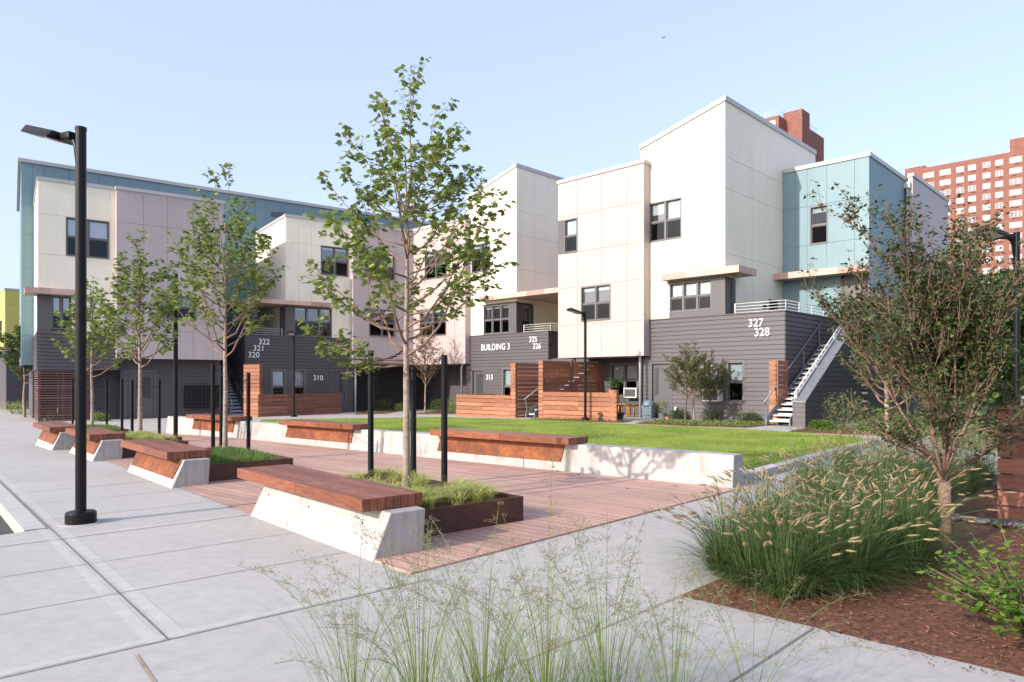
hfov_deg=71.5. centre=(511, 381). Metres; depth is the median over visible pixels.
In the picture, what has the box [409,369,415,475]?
tree stake
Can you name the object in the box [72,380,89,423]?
tree stake
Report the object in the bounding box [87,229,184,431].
maple tree
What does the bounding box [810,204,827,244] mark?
window
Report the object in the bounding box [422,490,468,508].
grass tuft
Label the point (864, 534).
fountain grass
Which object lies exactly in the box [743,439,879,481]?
lawn kerb
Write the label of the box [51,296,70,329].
window
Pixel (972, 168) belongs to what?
window
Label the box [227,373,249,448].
tree stake
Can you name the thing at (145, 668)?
sandy joints
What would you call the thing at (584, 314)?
street lamp
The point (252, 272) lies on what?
maple tree
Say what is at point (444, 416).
tree stake
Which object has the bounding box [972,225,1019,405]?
street lamp
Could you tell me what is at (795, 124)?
brick tower
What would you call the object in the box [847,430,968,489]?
fountain grass
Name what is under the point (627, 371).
window
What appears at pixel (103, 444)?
bench
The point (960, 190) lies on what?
window
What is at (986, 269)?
window
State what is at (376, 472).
grass tuft
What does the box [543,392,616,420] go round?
cedar fence
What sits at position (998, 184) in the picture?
window
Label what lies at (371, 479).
grass tuft
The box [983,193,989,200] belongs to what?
window
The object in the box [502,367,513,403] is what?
window
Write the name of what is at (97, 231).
window
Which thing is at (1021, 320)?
background tree
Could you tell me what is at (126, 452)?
planter
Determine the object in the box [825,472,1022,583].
fountain grass
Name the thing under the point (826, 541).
fountain grass
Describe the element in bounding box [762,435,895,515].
fountain grass
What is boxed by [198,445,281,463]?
planter grass
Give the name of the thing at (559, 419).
ground cover
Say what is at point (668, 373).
courtyard tree
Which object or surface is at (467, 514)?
planter
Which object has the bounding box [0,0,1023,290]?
sky
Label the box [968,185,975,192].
window
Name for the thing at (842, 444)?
fountain grass
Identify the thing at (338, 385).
door
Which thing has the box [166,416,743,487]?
concrete seat wall
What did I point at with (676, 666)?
wispy grass
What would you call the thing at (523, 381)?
cedar screen
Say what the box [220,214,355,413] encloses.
townhouse
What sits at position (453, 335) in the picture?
townhouse
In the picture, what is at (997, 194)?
window
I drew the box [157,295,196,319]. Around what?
window
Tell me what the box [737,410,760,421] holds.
shrub
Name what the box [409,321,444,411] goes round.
courtyard tree
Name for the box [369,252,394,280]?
window
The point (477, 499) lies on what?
grass tuft
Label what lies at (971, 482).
fountain grass
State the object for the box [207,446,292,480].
planter
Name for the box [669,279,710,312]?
window
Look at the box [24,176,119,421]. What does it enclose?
townhouse
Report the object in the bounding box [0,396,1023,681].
pavement
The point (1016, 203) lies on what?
window
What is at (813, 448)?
fountain grass
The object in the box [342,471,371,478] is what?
grass tuft
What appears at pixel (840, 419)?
shrub
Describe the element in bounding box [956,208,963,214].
window
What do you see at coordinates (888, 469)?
fountain grass
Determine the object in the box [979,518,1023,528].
metal edging
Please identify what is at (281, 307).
window
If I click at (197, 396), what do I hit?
mailbox unit
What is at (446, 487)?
grass tuft
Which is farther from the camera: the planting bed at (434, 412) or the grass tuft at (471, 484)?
the planting bed at (434, 412)
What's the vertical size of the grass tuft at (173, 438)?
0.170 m
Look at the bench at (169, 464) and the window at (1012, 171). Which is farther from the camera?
the window at (1012, 171)
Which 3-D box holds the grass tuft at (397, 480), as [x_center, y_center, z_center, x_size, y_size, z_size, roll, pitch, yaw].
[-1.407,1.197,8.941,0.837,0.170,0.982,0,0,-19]
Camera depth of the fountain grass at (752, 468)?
6.37 m
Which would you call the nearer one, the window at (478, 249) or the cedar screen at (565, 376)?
the cedar screen at (565, 376)
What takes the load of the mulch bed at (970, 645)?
on the pavement
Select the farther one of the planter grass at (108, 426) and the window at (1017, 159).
the window at (1017, 159)
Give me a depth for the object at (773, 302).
30.26 m
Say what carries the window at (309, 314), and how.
in the townhouse at (289, 301)
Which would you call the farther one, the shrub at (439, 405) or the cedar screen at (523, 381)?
the shrub at (439, 405)
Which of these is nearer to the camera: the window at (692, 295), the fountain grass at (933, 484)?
the fountain grass at (933, 484)
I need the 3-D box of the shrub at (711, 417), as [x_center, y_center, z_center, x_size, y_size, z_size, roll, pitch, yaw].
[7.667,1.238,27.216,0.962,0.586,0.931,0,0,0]
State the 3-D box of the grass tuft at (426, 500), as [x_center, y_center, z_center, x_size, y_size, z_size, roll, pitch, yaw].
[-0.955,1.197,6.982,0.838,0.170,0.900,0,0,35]
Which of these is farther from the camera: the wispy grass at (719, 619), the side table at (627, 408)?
the side table at (627, 408)
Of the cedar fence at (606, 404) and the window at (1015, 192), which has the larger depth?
the window at (1015, 192)
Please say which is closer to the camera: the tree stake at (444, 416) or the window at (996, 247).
the tree stake at (444, 416)
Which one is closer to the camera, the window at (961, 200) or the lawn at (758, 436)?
the lawn at (758, 436)
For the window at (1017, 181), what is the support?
in the brick tower at (980, 182)
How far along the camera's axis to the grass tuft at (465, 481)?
8.17 m
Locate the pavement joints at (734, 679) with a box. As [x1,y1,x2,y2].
[0,433,814,681]
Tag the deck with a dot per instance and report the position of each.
(593, 498)
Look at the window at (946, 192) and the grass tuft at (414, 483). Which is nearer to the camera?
the grass tuft at (414, 483)
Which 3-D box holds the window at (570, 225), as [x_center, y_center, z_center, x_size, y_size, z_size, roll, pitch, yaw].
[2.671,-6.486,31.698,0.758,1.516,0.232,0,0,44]
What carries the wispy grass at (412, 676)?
on the foreground bed
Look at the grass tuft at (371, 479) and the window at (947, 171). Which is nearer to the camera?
the grass tuft at (371, 479)
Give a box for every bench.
[33,421,74,450]
[65,427,124,461]
[121,438,211,488]
[186,414,251,431]
[237,464,424,561]
[279,419,367,442]
[430,428,587,461]
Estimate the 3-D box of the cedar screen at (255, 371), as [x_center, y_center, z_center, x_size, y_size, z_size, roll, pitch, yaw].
[-12.765,0.480,35.481,1.225,2.639,0.550,0,0,32]
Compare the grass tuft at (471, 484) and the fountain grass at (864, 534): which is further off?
the grass tuft at (471, 484)
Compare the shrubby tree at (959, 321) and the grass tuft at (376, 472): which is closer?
the shrubby tree at (959, 321)
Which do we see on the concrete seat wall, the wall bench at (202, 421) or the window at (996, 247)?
the wall bench at (202, 421)
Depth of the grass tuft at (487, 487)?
7.77 m
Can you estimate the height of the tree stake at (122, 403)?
1.456 m
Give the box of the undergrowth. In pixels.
[830,409,996,442]
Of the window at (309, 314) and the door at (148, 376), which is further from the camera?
the window at (309, 314)
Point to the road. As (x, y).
(5, 528)
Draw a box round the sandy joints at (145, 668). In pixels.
[134,595,679,681]
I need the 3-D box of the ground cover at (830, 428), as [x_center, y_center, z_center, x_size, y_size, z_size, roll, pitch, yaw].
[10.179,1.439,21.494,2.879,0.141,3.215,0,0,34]
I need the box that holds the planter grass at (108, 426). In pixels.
[87,423,123,429]
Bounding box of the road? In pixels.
[0,515,13,534]
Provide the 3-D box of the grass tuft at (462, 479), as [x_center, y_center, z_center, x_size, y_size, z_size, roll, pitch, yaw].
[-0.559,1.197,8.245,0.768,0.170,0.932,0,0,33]
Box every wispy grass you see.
[237,508,510,681]
[262,510,601,681]
[333,500,637,681]
[391,451,697,681]
[456,506,737,681]
[577,538,794,681]
[613,556,892,681]
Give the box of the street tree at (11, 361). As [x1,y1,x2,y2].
[0,324,31,416]
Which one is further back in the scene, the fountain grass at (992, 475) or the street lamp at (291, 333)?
the street lamp at (291, 333)
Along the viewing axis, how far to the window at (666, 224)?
28.82 m
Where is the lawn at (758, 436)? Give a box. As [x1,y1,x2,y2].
[261,417,862,469]
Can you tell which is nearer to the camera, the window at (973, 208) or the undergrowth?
the undergrowth
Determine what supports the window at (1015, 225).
in the brick tower at (980, 182)
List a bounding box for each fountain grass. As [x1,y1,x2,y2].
[634,475,812,588]
[651,466,878,612]
[684,450,880,552]
[689,486,901,619]
[690,463,826,541]
[692,474,942,611]
[759,438,865,498]
[759,442,949,537]
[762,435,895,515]
[763,486,959,598]
[788,465,1009,583]
[803,429,890,472]
[815,426,927,489]
[819,432,968,515]
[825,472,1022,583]
[836,455,1017,549]
[843,423,929,475]
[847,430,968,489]
[861,442,998,516]
[910,429,999,495]
[918,430,989,471]
[937,433,999,485]
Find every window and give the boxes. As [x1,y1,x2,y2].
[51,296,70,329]
[66,217,108,258]
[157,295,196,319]
[271,369,285,401]
[281,307,282,335]
[291,369,305,404]
[294,306,331,337]
[321,245,348,276]
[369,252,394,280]
[369,309,394,336]
[420,307,445,336]
[425,249,446,279]
[471,242,490,272]
[483,304,508,334]
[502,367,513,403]
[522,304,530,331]
[564,217,576,253]
[581,284,610,321]
[610,362,638,397]
[650,197,681,242]
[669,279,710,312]
[701,360,719,402]
[726,360,744,403]
[730,279,732,313]
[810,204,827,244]
[923,172,933,179]
[940,169,950,176]
[940,179,950,186]
[940,189,950,195]
[956,166,963,173]
[956,177,963,184]
[956,187,963,193]
[956,197,963,204]
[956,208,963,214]
[968,164,975,171]
[968,175,975,182]
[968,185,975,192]
[968,196,975,203]
[968,206,975,213]
[968,217,975,224]
[983,161,989,169]
[983,172,989,179]
[983,183,989,190]
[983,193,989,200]
[983,204,989,211]
[983,215,989,220]
[983,268,989,274]
[995,159,1002,167]
[995,170,1002,177]
[995,181,1002,188]
[995,191,1002,198]
[995,202,1002,209]
[995,245,1002,252]
[1009,156,1021,163]
[1009,167,1021,175]
[1009,178,1021,185]
[1009,188,1021,196]
[1009,199,1021,207]
[1009,210,1021,218]
[1009,221,1021,228]
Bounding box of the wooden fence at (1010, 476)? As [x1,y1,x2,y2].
[994,406,1023,520]
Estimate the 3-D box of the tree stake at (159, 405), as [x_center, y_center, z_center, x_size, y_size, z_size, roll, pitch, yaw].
[-8.620,0.650,16.970,0.513,1.400,0.076,0,0,8]
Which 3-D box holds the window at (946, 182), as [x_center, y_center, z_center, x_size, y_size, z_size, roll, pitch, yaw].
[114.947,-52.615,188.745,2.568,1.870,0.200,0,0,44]
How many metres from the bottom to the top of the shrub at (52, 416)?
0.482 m
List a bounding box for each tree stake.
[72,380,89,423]
[94,380,107,423]
[121,379,137,429]
[130,379,135,431]
[142,379,160,434]
[211,363,222,448]
[219,366,222,446]
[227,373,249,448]
[368,350,402,478]
[409,355,447,486]
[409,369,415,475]
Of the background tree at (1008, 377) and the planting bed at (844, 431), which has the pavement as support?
the planting bed at (844, 431)
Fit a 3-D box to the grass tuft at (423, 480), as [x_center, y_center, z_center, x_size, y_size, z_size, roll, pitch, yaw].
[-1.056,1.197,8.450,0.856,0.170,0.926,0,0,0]
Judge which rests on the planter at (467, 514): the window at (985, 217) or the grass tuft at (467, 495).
the grass tuft at (467, 495)
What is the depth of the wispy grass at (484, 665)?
3.05 m
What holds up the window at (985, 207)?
in the brick tower at (980, 182)
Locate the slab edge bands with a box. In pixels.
[0,430,677,679]
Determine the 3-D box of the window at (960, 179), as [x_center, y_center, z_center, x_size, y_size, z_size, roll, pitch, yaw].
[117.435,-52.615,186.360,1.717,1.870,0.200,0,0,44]
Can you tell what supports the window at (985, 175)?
in the brick tower at (980, 182)
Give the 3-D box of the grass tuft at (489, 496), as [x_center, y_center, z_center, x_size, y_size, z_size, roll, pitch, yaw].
[-0.279,1.197,7.634,0.908,0.170,0.911,0,0,0]
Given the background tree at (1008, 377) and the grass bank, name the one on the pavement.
the grass bank
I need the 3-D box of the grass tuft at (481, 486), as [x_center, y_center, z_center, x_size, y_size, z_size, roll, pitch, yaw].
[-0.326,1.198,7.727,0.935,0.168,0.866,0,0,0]
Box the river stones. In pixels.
[922,509,1023,526]
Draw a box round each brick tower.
[759,109,823,162]
[905,133,1023,282]
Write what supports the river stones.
on the mulch bed at (970, 645)
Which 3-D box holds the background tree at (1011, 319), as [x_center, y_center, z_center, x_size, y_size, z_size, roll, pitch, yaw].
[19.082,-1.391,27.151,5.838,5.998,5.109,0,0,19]
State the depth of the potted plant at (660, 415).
27.13 m
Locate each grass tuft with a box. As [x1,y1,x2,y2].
[163,434,180,441]
[322,469,382,477]
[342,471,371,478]
[357,474,391,482]
[364,466,399,479]
[369,468,424,483]
[372,475,408,483]
[379,466,400,478]
[394,472,431,489]
[396,472,440,485]
[401,473,443,488]
[405,485,462,503]
[410,484,450,505]
[412,489,444,506]
[422,482,473,495]
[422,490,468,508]
[423,482,471,496]
[423,488,476,505]
[431,483,485,502]
[433,478,502,490]
[435,477,483,492]
[438,476,492,486]
[439,476,494,485]
[442,481,502,498]
[448,482,498,498]
[451,481,519,500]
[454,483,509,502]
[458,481,506,495]
[463,482,512,497]
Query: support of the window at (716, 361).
in the townhouse at (718, 166)
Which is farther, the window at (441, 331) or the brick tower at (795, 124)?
the brick tower at (795, 124)
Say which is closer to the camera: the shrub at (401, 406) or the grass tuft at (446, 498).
the grass tuft at (446, 498)
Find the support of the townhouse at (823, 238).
on the pavement
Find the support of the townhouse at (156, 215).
on the pavement
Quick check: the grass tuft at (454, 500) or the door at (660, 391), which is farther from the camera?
the door at (660, 391)
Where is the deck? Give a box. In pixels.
[107,434,734,573]
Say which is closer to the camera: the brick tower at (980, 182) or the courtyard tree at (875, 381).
the courtyard tree at (875, 381)
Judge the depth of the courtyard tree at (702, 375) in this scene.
25.86 m
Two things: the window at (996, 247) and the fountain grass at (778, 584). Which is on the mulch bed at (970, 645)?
the fountain grass at (778, 584)
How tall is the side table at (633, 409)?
0.521 m
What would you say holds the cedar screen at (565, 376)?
on the pavement
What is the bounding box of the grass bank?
[878,401,1023,449]
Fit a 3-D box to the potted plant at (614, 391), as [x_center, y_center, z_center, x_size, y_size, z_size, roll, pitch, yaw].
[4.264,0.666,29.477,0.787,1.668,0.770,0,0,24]
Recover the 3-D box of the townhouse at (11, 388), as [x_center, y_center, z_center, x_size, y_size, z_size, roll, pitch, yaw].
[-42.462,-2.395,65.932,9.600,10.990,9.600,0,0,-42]
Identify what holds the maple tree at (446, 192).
in the planter at (467, 514)
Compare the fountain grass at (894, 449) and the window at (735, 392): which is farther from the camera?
the window at (735, 392)
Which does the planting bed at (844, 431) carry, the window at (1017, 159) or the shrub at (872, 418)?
the shrub at (872, 418)
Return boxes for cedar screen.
[244,364,262,416]
[510,363,577,417]
[538,360,603,418]
[769,360,787,423]
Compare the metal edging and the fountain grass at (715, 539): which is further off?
the metal edging
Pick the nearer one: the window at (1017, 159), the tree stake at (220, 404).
the tree stake at (220, 404)
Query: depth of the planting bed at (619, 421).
26.28 m
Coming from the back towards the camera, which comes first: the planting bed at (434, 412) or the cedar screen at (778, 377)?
the planting bed at (434, 412)
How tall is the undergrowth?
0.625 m
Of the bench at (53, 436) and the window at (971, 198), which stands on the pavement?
the bench at (53, 436)
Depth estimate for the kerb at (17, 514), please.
8.02 m
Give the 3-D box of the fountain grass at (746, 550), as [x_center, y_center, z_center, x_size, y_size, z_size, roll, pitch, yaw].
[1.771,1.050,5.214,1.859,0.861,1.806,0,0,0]
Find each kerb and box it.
[0,484,45,532]
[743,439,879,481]
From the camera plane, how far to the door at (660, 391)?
29.05 m
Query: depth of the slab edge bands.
4.93 m
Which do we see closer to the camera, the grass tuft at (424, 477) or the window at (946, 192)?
the grass tuft at (424, 477)
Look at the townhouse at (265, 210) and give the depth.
39.21 m
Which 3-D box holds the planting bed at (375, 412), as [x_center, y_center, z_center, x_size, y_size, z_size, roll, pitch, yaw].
[-7.881,1.752,40.459,2.714,0.132,7.530,0,0,0]
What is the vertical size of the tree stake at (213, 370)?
1.684 m
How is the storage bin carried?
on the pavement
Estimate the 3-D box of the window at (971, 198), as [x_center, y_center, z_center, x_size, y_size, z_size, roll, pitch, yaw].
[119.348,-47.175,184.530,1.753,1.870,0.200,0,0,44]
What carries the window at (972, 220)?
in the brick tower at (980, 182)
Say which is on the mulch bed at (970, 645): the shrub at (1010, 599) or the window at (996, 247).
the shrub at (1010, 599)
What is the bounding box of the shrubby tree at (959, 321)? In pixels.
[799,180,1023,548]
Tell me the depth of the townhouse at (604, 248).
30.47 m
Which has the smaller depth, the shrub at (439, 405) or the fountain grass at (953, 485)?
the fountain grass at (953, 485)
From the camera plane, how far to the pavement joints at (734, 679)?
4.77 m
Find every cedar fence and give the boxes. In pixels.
[258,393,339,416]
[456,394,510,417]
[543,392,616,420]
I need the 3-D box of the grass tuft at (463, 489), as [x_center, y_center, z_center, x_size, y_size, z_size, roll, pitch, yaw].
[-0.504,1.197,7.793,0.878,0.170,0.807,0,0,0]
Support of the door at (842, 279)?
in the townhouse at (823, 238)
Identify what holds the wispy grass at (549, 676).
on the foreground bed
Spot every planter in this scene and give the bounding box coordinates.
[104,425,129,432]
[122,437,187,457]
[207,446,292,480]
[350,472,522,535]
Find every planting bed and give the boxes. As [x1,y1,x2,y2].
[354,410,402,414]
[417,410,455,413]
[535,419,630,422]
[635,421,776,427]
[788,427,897,435]
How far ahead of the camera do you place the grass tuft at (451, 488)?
7.75 m
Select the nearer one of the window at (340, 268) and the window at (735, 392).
the window at (735, 392)
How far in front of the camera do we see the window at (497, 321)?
38.10 m
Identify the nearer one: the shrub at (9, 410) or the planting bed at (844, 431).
the planting bed at (844, 431)
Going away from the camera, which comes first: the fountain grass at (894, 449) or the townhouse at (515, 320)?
the fountain grass at (894, 449)
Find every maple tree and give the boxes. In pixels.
[50,275,137,424]
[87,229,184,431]
[150,162,289,448]
[297,57,519,486]
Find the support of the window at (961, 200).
in the brick tower at (980, 182)
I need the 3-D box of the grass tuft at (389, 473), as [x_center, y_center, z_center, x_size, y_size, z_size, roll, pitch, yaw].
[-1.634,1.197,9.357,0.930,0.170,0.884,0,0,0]
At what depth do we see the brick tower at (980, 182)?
181.92 m
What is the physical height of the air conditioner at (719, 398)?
0.460 m
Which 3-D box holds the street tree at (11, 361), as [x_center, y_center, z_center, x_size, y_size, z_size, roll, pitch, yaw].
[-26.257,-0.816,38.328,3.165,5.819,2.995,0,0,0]
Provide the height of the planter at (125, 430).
0.255 m
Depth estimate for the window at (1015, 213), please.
178.05 m
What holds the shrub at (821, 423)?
on the planting bed at (844, 431)
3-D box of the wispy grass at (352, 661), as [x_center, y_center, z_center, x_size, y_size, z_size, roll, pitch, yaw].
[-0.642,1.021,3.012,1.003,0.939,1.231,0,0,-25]
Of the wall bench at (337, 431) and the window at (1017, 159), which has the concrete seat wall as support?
the wall bench at (337, 431)
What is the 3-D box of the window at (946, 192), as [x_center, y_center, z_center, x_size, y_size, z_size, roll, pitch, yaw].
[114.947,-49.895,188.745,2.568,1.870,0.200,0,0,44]
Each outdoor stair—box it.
[220,360,245,415]
[524,358,601,417]
[763,318,861,426]
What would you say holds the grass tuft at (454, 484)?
on the planter at (467, 514)
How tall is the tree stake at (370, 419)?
1.763 m
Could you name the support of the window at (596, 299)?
in the townhouse at (604, 248)
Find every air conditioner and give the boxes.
[624,388,638,397]
[702,389,722,400]
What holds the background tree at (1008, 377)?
on the grass bank
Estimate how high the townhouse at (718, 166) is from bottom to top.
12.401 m
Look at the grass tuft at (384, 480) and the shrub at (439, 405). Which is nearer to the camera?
the grass tuft at (384, 480)
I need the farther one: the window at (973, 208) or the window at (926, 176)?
the window at (926, 176)
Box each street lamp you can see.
[21,125,103,526]
[152,271,181,439]
[286,331,296,416]
[566,308,588,419]
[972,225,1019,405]
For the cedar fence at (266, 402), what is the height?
1.169 m
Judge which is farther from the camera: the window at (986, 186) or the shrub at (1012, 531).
the window at (986, 186)
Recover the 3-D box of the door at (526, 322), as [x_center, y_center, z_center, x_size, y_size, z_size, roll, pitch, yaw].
[0.688,-3.242,37.540,0.232,1.671,0.700,0,0,44]
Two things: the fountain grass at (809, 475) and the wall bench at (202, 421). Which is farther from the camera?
the wall bench at (202, 421)
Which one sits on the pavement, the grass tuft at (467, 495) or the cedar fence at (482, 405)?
the cedar fence at (482, 405)
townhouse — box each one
[0,288,119,408]
[16,157,430,417]
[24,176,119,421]
[115,186,224,418]
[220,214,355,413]
[350,224,418,410]
[413,218,470,409]
[461,163,569,411]
[548,159,652,414]
[639,95,837,422]
[774,151,915,418]
[903,173,948,413]
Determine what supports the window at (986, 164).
in the brick tower at (980, 182)
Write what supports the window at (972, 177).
in the brick tower at (980, 182)
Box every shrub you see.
[0,402,26,413]
[9,400,28,414]
[46,411,57,419]
[94,411,111,420]
[374,398,394,410]
[395,402,402,410]
[428,398,455,410]
[448,399,457,412]
[668,408,689,419]
[700,406,723,420]
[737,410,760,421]
[808,418,834,428]
[817,389,868,426]
[853,405,900,430]
[915,521,1023,636]
[1010,519,1023,538]
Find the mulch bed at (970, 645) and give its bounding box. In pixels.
[681,475,1023,675]
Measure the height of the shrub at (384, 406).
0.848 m
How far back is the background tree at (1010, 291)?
36.31 m
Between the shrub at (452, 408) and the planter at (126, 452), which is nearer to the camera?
the planter at (126, 452)
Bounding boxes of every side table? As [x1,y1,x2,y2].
[618,403,630,416]
[628,404,639,416]
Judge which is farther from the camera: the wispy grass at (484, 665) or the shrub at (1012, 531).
the shrub at (1012, 531)
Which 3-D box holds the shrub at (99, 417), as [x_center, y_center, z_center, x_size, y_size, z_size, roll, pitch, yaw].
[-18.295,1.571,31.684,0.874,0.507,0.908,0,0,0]
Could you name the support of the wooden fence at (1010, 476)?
on the mulch bed at (970, 645)
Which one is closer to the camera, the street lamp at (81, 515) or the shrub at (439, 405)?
the street lamp at (81, 515)
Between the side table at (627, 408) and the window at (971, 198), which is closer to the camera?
the side table at (627, 408)
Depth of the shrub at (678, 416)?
27.98 m
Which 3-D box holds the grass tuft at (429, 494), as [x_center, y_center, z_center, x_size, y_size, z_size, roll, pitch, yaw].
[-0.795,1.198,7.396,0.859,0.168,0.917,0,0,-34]
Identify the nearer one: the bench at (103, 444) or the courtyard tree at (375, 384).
the bench at (103, 444)
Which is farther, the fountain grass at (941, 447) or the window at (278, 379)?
the window at (278, 379)
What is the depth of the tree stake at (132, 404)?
16.99 m
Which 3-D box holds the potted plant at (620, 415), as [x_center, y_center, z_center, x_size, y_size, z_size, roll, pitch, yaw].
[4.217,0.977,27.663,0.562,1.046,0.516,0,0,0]
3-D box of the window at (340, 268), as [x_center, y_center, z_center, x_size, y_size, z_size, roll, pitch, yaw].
[-9.989,-6.740,39.970,1.624,1.632,0.232,0,0,-35]
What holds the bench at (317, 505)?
on the pavement
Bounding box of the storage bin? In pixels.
[641,400,655,418]
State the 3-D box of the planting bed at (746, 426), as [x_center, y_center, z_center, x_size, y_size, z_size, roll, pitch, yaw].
[6.869,1.495,24.935,4.693,0.030,2.944,0,0,27]
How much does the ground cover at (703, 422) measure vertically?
0.145 m
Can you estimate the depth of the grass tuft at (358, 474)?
8.92 m
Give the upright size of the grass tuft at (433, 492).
0.169 m
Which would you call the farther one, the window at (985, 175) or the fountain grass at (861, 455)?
the window at (985, 175)
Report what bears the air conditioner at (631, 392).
attached to the townhouse at (604, 248)
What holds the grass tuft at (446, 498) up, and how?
on the planter at (467, 514)
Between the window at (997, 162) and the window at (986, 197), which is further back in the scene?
the window at (986, 197)
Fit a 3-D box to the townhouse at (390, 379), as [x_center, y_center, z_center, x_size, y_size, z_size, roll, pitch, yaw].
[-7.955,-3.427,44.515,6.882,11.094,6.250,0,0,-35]
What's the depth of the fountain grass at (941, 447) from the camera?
11.37 m
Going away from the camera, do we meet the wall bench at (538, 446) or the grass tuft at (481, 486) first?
the grass tuft at (481, 486)
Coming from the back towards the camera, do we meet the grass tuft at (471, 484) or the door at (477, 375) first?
the door at (477, 375)
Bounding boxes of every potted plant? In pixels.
[606,377,622,402]
[617,393,626,419]
[655,401,669,420]
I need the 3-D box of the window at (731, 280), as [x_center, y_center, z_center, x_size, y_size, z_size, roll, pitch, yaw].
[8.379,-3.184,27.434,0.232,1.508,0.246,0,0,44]
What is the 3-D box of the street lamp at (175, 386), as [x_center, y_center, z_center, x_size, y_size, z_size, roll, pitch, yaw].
[-8.610,-0.626,17.861,0.950,4.302,0.430,0,0,30]
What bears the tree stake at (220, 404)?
in the planter at (222, 471)
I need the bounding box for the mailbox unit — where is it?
[184,385,218,407]
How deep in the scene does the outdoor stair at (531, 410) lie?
30.36 m
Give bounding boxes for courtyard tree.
[374,368,380,393]
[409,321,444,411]
[661,343,711,420]
[668,340,719,419]
[686,349,734,421]
[835,263,935,441]
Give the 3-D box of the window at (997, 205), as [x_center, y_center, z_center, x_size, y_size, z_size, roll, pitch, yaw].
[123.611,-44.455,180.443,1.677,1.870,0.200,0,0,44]
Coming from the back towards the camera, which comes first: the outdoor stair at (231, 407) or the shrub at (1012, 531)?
the outdoor stair at (231, 407)
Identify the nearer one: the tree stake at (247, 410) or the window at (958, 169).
the tree stake at (247, 410)
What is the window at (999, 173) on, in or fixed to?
in the brick tower at (980, 182)
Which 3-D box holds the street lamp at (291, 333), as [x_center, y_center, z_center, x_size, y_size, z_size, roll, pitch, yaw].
[-10.496,-0.328,34.041,0.430,4.122,0.950,0,0,-5]
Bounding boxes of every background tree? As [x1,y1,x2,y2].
[910,261,1023,422]
[968,269,1023,419]
[984,258,1023,405]
[988,261,1023,393]
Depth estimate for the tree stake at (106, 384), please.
21.37 m
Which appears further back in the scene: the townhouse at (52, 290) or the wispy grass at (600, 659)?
the townhouse at (52, 290)
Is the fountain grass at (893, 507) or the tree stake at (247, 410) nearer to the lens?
the fountain grass at (893, 507)
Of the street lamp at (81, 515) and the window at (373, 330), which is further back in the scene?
the window at (373, 330)
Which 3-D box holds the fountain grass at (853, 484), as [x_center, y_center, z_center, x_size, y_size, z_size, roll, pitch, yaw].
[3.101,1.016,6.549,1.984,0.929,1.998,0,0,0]
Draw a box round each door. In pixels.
[125,370,155,418]
[331,370,346,412]
[471,369,484,393]
[650,361,672,417]
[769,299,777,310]
[841,278,843,305]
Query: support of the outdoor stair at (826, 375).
on the pavement
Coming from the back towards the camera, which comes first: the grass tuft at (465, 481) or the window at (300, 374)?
the window at (300, 374)
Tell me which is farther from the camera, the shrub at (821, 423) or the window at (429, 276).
the window at (429, 276)
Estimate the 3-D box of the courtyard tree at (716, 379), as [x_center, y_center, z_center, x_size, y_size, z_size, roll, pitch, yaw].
[7.340,0.221,26.576,1.782,2.859,1.872,0,0,0]
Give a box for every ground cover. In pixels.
[532,417,631,421]
[636,418,773,426]
[788,424,891,433]
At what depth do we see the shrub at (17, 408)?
44.38 m
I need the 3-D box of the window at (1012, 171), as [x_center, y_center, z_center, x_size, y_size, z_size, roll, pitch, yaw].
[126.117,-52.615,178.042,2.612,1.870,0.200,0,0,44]
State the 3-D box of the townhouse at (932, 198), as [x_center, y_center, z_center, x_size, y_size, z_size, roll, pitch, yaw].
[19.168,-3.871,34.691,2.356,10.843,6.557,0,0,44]
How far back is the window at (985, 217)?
182.37 m

